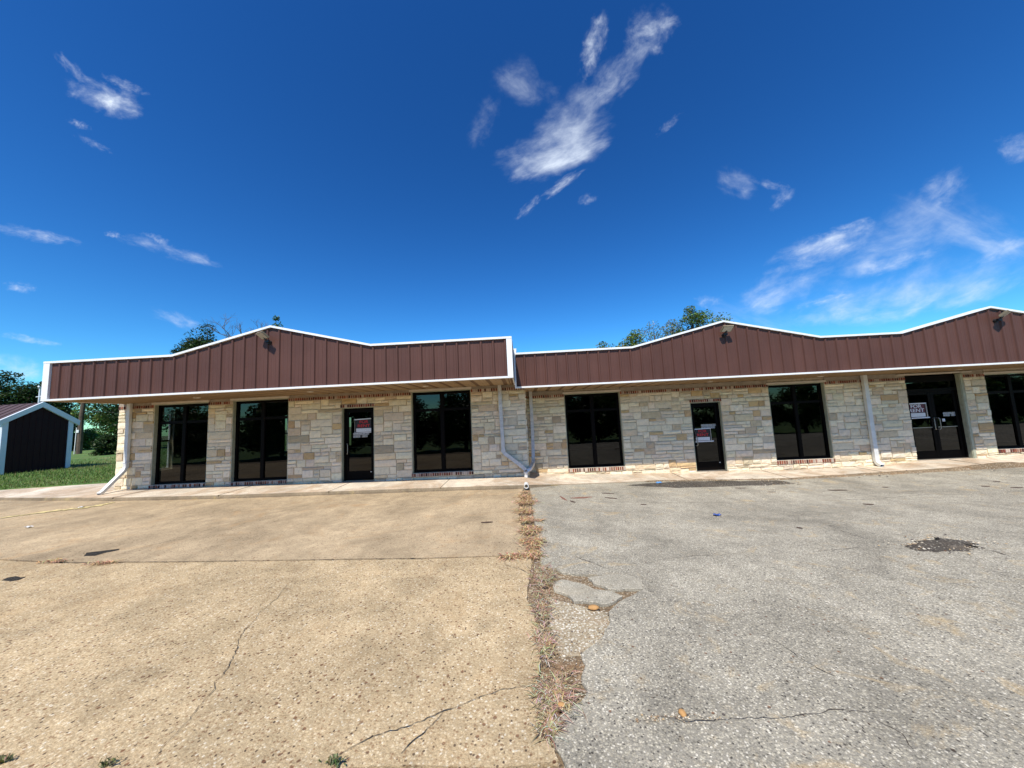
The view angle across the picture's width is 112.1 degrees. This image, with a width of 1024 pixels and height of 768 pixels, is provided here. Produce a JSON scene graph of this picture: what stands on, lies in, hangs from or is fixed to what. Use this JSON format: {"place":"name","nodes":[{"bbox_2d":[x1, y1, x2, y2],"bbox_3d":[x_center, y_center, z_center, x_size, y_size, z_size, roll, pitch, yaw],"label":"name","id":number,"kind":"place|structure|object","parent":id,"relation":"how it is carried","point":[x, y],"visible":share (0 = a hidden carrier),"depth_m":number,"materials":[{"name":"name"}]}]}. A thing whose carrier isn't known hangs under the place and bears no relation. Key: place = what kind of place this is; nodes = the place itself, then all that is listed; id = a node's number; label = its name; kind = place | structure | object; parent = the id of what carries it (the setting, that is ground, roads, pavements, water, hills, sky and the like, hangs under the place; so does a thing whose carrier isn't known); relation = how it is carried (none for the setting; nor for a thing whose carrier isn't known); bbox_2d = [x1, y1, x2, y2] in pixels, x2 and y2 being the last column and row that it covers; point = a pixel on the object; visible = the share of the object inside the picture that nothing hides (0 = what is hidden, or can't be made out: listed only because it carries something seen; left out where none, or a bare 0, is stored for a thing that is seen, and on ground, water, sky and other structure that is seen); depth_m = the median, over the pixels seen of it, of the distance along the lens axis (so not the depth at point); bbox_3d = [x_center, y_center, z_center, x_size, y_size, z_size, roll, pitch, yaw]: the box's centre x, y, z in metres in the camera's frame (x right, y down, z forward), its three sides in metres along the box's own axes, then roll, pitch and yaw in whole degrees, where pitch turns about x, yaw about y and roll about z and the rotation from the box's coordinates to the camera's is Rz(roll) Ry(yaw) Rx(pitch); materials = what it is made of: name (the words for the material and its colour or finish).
{"place":"outdoors","nodes":[
{"label":"outdoors","id":0,"kind":"place"},
{"bbox_2d":[0,448,115,489],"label":"lawn","id":1,"kind":"structure","parent":0,"point":[82,456],"depth_m":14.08,"materials":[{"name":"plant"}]},
{"bbox_2d":[0,370,55,406],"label":"tree","id":2,"kind":"object","parent":1,"relation":"on","point":[8,391],"visible":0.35,"depth_m":35.41,"materials":[{"name":"green plant"}]},
{"bbox_2d":[36,386,40,402],"bbox_3d":[-24.988,2.227,18.119,0.327,4.316,0.173,-5,-6,21],"label":"antenna mast","id":3,"kind":"object","parent":1,"relation":"on","point":[39,394],"visible":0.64,"depth_m":18.27,"materials":[{"name":"white metal"}]},
{"bbox_2d":[0,402,79,474],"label":"garden shed","id":4,"kind":"structure","parent":1,"relation":"on","point":[36,436],"depth_m":14.90,"materials":[{"name":"black metal"}]},
{"bbox_2d":[10,381,87,427],"bbox_3d":[-50.633,3.737,37.332,6.448,8.420,5.783,-3,-6,1],"label":"tree","id":5,"kind":"object","parent":1,"relation":"on","point":[63,406],"visible":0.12,"depth_m":37.56,"materials":[{"name":"green plant"}]},
{"bbox_2d":[70,402,85,432],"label":"tree","id":6,"kind":"object","parent":1,"relation":"on","point":[75,426],"depth_m":42.00,"materials":[{"name":"green plant"}]},
{"bbox_2d":[71,431,86,450],"bbox_3d":[-51.168,6.515,38.970,3.766,3.039,3.193,-1,-6,-18],"label":"shrub","id":7,"kind":"object","parent":1,"relation":"on","point":[73,442],"visible":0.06,"depth_m":39.32,"materials":[{"name":"green plant"}]},
{"bbox_2d":[74,403,85,453],"bbox_3d":[-37.967,3.102,30.489,2.000,6.880,0.399,-3,-6,1],"label":"utility pole","id":8,"kind":"object","parent":1,"relation":"on","point":[79,435],"visible":0.52,"depth_m":30.30,"materials":[{"name":"brown wood"}]},
{"bbox_2d":[72,428,108,449],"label":"shrub","id":9,"kind":"object","parent":1,"relation":"on","point":[90,435],"visible":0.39,"depth_m":40.48,"materials":[{"name":"green plant"}]},
{"bbox_2d":[71,403,117,435],"bbox_3d":[-43.660,2.776,37.954,6.450,9.785,6.110,-3,-6,1],"label":"tree","id":10,"kind":"object","parent":1,"relation":"on","point":[94,419],"visible":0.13,"depth_m":36.31,"materials":[{"name":"green plant"}]},
{"bbox_2d":[88,433,117,455],"bbox_3d":[-29.887,4.668,25.557,2.186,2.025,2.318,-3,-6,1],"label":"shrub","id":11,"kind":"object","parent":1,"relation":"on","point":[103,444],"visible":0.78,"depth_m":25.11,"materials":[{"name":"green plant"}]},
{"bbox_2d":[92,403,118,432],"bbox_3d":[-35.815,2.553,34.007,6.772,8.718,7.119,-3,-6,1],"label":"tree","id":12,"kind":"object","parent":1,"relation":"on","point":[111,410],"visible":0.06,"depth_m":31.49,"materials":[{"name":"green plant"}]},
{"bbox_2d":[170,340,189,354],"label":"tree","id":13,"kind":"object","parent":1,"relation":"on","point":[177,350],"visible":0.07,"depth_m":28.21,"materials":[{"name":"green plant"}]},
{"bbox_2d":[180,323,218,350],"bbox_3d":[-24.629,0.394,27.872,4.140,10.727,4.216,-3,-6,1],"label":"tree","id":14,"kind":"object","parent":1,"relation":"on","point":[195,342],"visible":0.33,"depth_m":27.03,"materials":[{"name":"green plant"}]},
{"bbox_2d":[197,315,265,338],"bbox_3d":[-21.811,-0.214,28.221,6.298,11.690,5.373,-2,-6,-12],"label":"dead tree","id":15,"kind":"object","parent":1,"relation":"on","point":[228,334],"visible":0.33,"depth_m":27.73,"materials":[{"name":"plant"}]},
{"bbox_2d":[271,315,282,327],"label":"tree","id":16,"kind":"object","parent":1,"relation":"on","point":[277,318],"visible":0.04,"depth_m":29.16,"materials":[{"name":"green plant"}]},
{"bbox_2d":[0,489,528,563],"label":"concrete lot","id":17,"kind":"structure","parent":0,"point":[419,525],"depth_m":6.19,"materials":[{"name":"beige concrete"}]},
{"bbox_2d":[84,549,118,555],"bbox_3d":[-6.280,2.579,5.235,0.429,0.029,0.230,-1,-6,-17],"label":"tar patch","id":18,"kind":"object","parent":17,"relation":"on","point":[95,553],"visible":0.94,"depth_m":5.25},
{"bbox_2d":[0,557,558,767],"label":"concrete lot","id":19,"kind":"structure","parent":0,"point":[408,663],"depth_m":2.59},
{"bbox_2d":[0,753,13,763],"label":"grass tuft","id":20,"kind":"object","parent":19,"relation":"on","point":[4,758],"visible":1,"depth_m":1.90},
{"bbox_2d":[2,576,24,580],"bbox_3d":[-6.398,2.508,4.427,0.291,0.029,0.114,-4,-6,12],"label":"tar patch","id":21,"kind":"object","parent":19,"relation":"on","point":[14,578],"visible":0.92,"depth_m":4.42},
{"bbox_2d":[80,558,123,566],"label":"dry grass","id":22,"kind":"structure","parent":19,"relation":"on","point":[98,563],"depth_m":4.79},
{"bbox_2d":[98,756,118,767],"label":"grass tuft","id":23,"kind":"object","parent":19,"relation":"on","point":[105,763],"visible":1,"depth_m":1.85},
{"bbox_2d":[319,753,345,767],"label":"grass tuft","id":24,"kind":"object","parent":19,"relation":"on","point":[332,759],"visible":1,"depth_m":1.80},
{"bbox_2d":[498,551,526,562],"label":"dry grass","id":25,"kind":"structure","parent":19,"relation":"on","point":[511,556],"depth_m":4.40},
{"bbox_2d":[2,490,637,767],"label":"soil bed","id":26,"kind":"object","parent":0,"point":[569,663],"visible":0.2,"depth_m":3.15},
{"bbox_2d":[36,558,73,563],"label":"dry grass","id":27,"kind":"structure","parent":26,"relation":"on","point":[53,560],"depth_m":4.95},
{"bbox_2d":[511,506,534,516],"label":"dry grass","id":28,"kind":"structure","parent":26,"relation":"on","point":[527,511],"depth_m":6.59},
{"bbox_2d":[513,493,535,500],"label":"dry grass","id":29,"kind":"structure","parent":26,"relation":"on","point":[523,496],"depth_m":7.87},
{"bbox_2d":[516,515,538,523],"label":"dry grass","id":30,"kind":"structure","parent":26,"relation":"on","point":[525,519],"depth_m":6.00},
{"bbox_2d":[512,498,543,505],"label":"dry grass","id":31,"kind":"structure","parent":26,"relation":"on","point":[529,501],"depth_m":7.32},
{"bbox_2d":[512,534,549,549],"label":"dry grass","id":32,"kind":"structure","parent":26,"relation":"on","point":[534,541],"depth_m":4.89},
{"bbox_2d":[514,524,548,535],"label":"dry grass","id":33,"kind":"structure","parent":26,"relation":"on","point":[531,529],"depth_m":5.43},
{"bbox_2d":[516,548,550,560],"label":"dry grass","id":34,"kind":"structure","parent":26,"relation":"on","point":[532,553],"depth_m":4.42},
{"bbox_2d":[525,562,558,596],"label":"dry grass","id":35,"kind":"structure","parent":26,"relation":"on","point":[541,576],"depth_m":3.82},
{"bbox_2d":[527,589,558,622],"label":"dry grass","id":36,"kind":"structure","parent":26,"relation":"on","point":[541,605],"depth_m":3.20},
{"bbox_2d":[526,620,560,670],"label":"dry grass","id":37,"kind":"structure","parent":26,"relation":"on","point":[546,641],"depth_m":2.70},
{"bbox_2d":[527,708,570,751],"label":"dry grass","id":38,"kind":"structure","parent":26,"relation":"on","point":[548,720],"depth_m":1.95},
{"bbox_2d":[519,659,587,732],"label":"dry grass","id":39,"kind":"structure","parent":26,"relation":"on","point":[553,696],"depth_m":2.19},
{"bbox_2d":[558,701,565,707],"bbox_3d":[0.301,1.952,2.100,0.049,0.024,0.040,-5,-6,25],"label":"stone","id":40,"kind":"object","parent":26,"relation":"on","point":[560,703],"visible":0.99,"depth_m":2.10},
{"bbox_2d":[547,597,609,657],"bbox_3d":[0.585,2.054,2.982,0.535,0.018,0.882,-3,-6,1],"label":"gravel bed","id":41,"kind":"object","parent":26,"relation":"on","point":[590,618],"visible":0.91,"depth_m":2.91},
{"bbox_2d":[588,604,599,609],"bbox_3d":[0.748,2.042,3.153,0.113,0.032,0.077,-3,-6,1],"label":"stone","id":42,"kind":"object","parent":41,"relation":"on","point":[593,607],"visible":1,"depth_m":3.14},
{"bbox_2d":[553,580,621,606],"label":"asphalt slab","id":43,"kind":"structure","parent":26,"relation":"on","point":[577,593],"depth_m":3.40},
{"bbox_2d":[588,575,642,591],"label":"asphalt slab","id":44,"kind":"structure","parent":26,"relation":"on","point":[618,583],"depth_m":3.62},
{"bbox_2d":[0,454,1023,500],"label":"sidewalk","id":45,"kind":"structure","parent":0,"point":[86,492],"depth_m":9.87,"materials":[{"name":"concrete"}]},
{"bbox_2d":[524,471,528,488],"bbox_3d":[0.386,2.591,9.376,0.134,0.268,1.166,-3,-6,1],"label":"drain pipe","id":46,"kind":"object","parent":45,"relation":"on","point":[526,475],"visible":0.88,"depth_m":9.84,"materials":[{"name":"plastic"}]},
{"bbox_2d":[0,0,1023,434],"label":"sky","id":47,"kind":"structure","parent":0,"point":[546,175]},
{"bbox_2d":[530,467,1023,767],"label":"asphalt lot","id":48,"kind":"structure","parent":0,"point":[746,572],"depth_m":2.79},
{"bbox_2d":[678,708,686,716],"bbox_3d":[0.990,1.911,2.005,0.046,0.020,0.055,0,-6,-25],"label":"stone","id":49,"kind":"object","parent":48,"relation":"on","point":[682,712],"visible":1,"depth_m":2.00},
{"bbox_2d":[627,480,793,487],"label":"crumbled asphalt","id":50,"kind":"structure","parent":48,"relation":"on","point":[684,484],"depth_m":9.16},
{"bbox_2d":[528,480,1006,752],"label":"loose gravel","id":51,"kind":"structure","parent":48,"relation":"on","point":[654,719],"depth_m":2.78,"materials":[{"name":"stone"}]},
{"bbox_2d":[646,462,1023,481],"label":"dirt","id":52,"kind":"structure","parent":48,"relation":"on","point":[998,465],"depth_m":9.57,"materials":[{"name":"soil"}]},
{"bbox_2d":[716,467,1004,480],"bbox_3d":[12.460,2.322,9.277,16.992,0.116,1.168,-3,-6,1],"label":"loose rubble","id":53,"kind":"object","parent":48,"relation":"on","point":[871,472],"visible":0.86,"depth_m":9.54,"materials":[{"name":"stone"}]},
{"bbox_2d":[905,537,984,551],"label":"crumbled asphalt","id":54,"kind":"structure","parent":48,"relation":"on","point":[939,544],"depth_m":4.23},
{"label":"ground","id":55,"kind":"structure","parent":0,"visible":0},
{"bbox_2d":[40,325,529,496],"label":"storefront building","id":56,"kind":"structure","parent":55,"relation":"on","point":[287,406],"depth_m":10.19,"materials":[{"name":"stone"}]},
{"bbox_2d":[148,400,209,488],"bbox_3d":[-10.021,1.812,10.466,1.780,2.569,0.225,-3,-6,1],"label":"window","id":57,"kind":"structure","parent":56,"relation":"in","point":[179,450],"depth_m":10.52,"materials":[{"name":"black glass"}]},
{"bbox_2d":[229,396,288,485],"bbox_3d":[-7.567,1.697,10.403,1.805,2.584,0.225,-3,-6,1],"label":"window","id":58,"kind":"structure","parent":56,"relation":"in","point":[259,451],"depth_m":10.46,"materials":[{"name":"black glass"}]},
{"bbox_2d":[256,331,271,344],"bbox_3d":[-6.176,-1.146,8.634,0.300,0.280,0.307,-6,-7,30],"label":"flood light","id":59,"kind":"object","parent":56,"relation":"attached to","point":[262,335],"visible":1,"depth_m":8.58,"materials":[{"name":"beige plastic"}]},
{"bbox_2d":[340,403,374,481],"bbox_3d":[-4.579,1.747,10.327,1.030,2.281,0.248,-3,-6,1],"label":"door","id":60,"kind":"structure","parent":56,"relation":"in","point":[357,448],"depth_m":10.36,"materials":[{"name":"black glass"}]},
{"bbox_2d":[354,418,370,432],"bbox_3d":[-4.504,1.265,10.433,0.548,0.447,0.045,-3,-6,1],"label":"for rent sign","id":61,"kind":"object","parent":60,"relation":"attached to","point":[363,426],"visible":1,"depth_m":10.43,"materials":[{"name":"paper"}]},
{"bbox_2d":[409,387,473,476],"bbox_3d":[-2.083,1.410,10.266,1.870,2.559,0.225,-3,-6,1],"label":"window","id":62,"kind":"structure","parent":56,"relation":"in","point":[441,421],"depth_m":10.32,"materials":[{"name":"black glass"}]},
{"bbox_2d":[513,306,1023,484],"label":"storefront building","id":63,"kind":"structure","parent":55,"relation":"on","point":[755,398],"depth_m":10.88,"materials":[{"name":"stone"}]},
{"bbox_2d":[562,389,625,471],"bbox_3d":[2.638,1.504,11.169,1.877,2.559,0.225,-3,-6,1],"label":"window","id":64,"kind":"structure","parent":63,"relation":"in","point":[594,435],"depth_m":11.23,"materials":[{"name":"black glass"}]},
{"bbox_2d":[689,398,727,471],"bbox_3d":[6.254,1.631,11.067,1.017,2.289,0.246,-3,-6,1],"label":"door","id":65,"kind":"structure","parent":63,"relation":"in","point":[709,456],"depth_m":11.09,"materials":[{"name":"black glass"}]},
{"bbox_2d":[694,428,713,441],"bbox_3d":[6.181,1.646,11.109,0.576,0.438,0.038,-3,-6,1],"label":"for rent sign","id":66,"kind":"object","parent":65,"relation":"attached to","point":[703,434],"visible":1,"depth_m":11.11,"materials":[{"name":"paper"}]},
{"bbox_2d":[720,325,733,336],"bbox_3d":[5.945,-1.465,9.581,0.300,0.280,0.281,-2,-6,-4],"label":"flood light","id":67,"kind":"object","parent":63,"relation":"attached to","point":[726,328],"visible":1,"depth_m":9.53,"materials":[{"name":"beige plastic"}]},
{"bbox_2d":[766,380,835,463],"bbox_3d":[9.138,1.206,11.002,1.850,2.574,0.225,-3,-6,1],"label":"window","id":68,"kind":"structure","parent":63,"relation":"in","point":[799,413],"depth_m":11.05,"materials":[{"name":"black glass"}]},
{"bbox_2d":[896,371,976,459],"bbox_3d":[13.427,1.007,10.905,2.280,2.725,0.260,-3,-6,1],"label":"double door","id":69,"kind":"structure","parent":63,"relation":"in","point":[935,438],"depth_m":10.93,"materials":[{"name":"black glass"}]},
{"bbox_2d":[909,403,929,418],"bbox_3d":[12.943,0.855,11.001,0.671,0.496,0.050,-3,-6,1],"label":"for rent sign","id":70,"kind":"object","parent":69,"relation":"attached to","point":[917,411],"visible":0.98,"depth_m":11.00,"materials":[{"name":"paper"}]},
{"bbox_2d":[993,310,1010,322],"bbox_3d":[13.335,-1.834,9.399,0.300,0.280,0.307,0,-6,-27],"label":"flood light","id":71,"kind":"object","parent":63,"relation":"attached to","point":[1004,314],"visible":1,"depth_m":9.35,"materials":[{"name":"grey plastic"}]},
{"bbox_2d":[982,370,1023,452],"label":"window","id":72,"kind":"structure","parent":63,"relation":"in","point":[1005,391],"depth_m":10.91,"materials":[{"name":"black glass"}]},
{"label":"back yard","id":73,"kind":"structure","parent":0,"visible":0},
{"bbox_2d":[595,341,616,347],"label":"tree","id":74,"kind":"object","parent":73,"relation":"on","point":[603,345],"visible":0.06,"depth_m":27.12,"materials":[{"name":"green plant"}]},
{"bbox_2d":[615,329,645,346],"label":"tree","id":75,"kind":"object","parent":73,"relation":"on","point":[632,338],"visible":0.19,"depth_m":26.93,"materials":[{"name":"green plant"}]},
{"bbox_2d":[634,320,681,343],"bbox_3d":[12.092,-0.665,28.086,5.389,9.374,5.158,-3,-6,1],"label":"tree","id":76,"kind":"object","parent":73,"relation":"on","point":[653,335],"visible":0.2,"depth_m":27.86,"materials":[{"name":"green plant"}]},
{"bbox_2d":[664,319,685,334],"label":"tree","id":77,"kind":"object","parent":73,"relation":"on","point":[677,327],"visible":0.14,"depth_m":28.44,"materials":[{"name":"green plant"}]},
{"bbox_2d":[677,306,711,332],"bbox_3d":[14.497,-1.265,26.747,3.486,10.099,3.943,-3,-6,1],"label":"tree","id":78,"kind":"object","parent":73,"relation":"on","point":[690,318],"visible":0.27,"depth_m":26.84,"materials":[{"name":"green plant"}]},
{"bbox_2d":[694,309,733,327],"bbox_3d":[16.493,-1.161,28.023,4.214,9.958,4.910,1,-7,-32],"label":"tree","id":79,"kind":"object","parent":73,"relation":"on","point":[716,318],"visible":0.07,"depth_m":27.76,"materials":[{"name":"green plant"}]}
]}

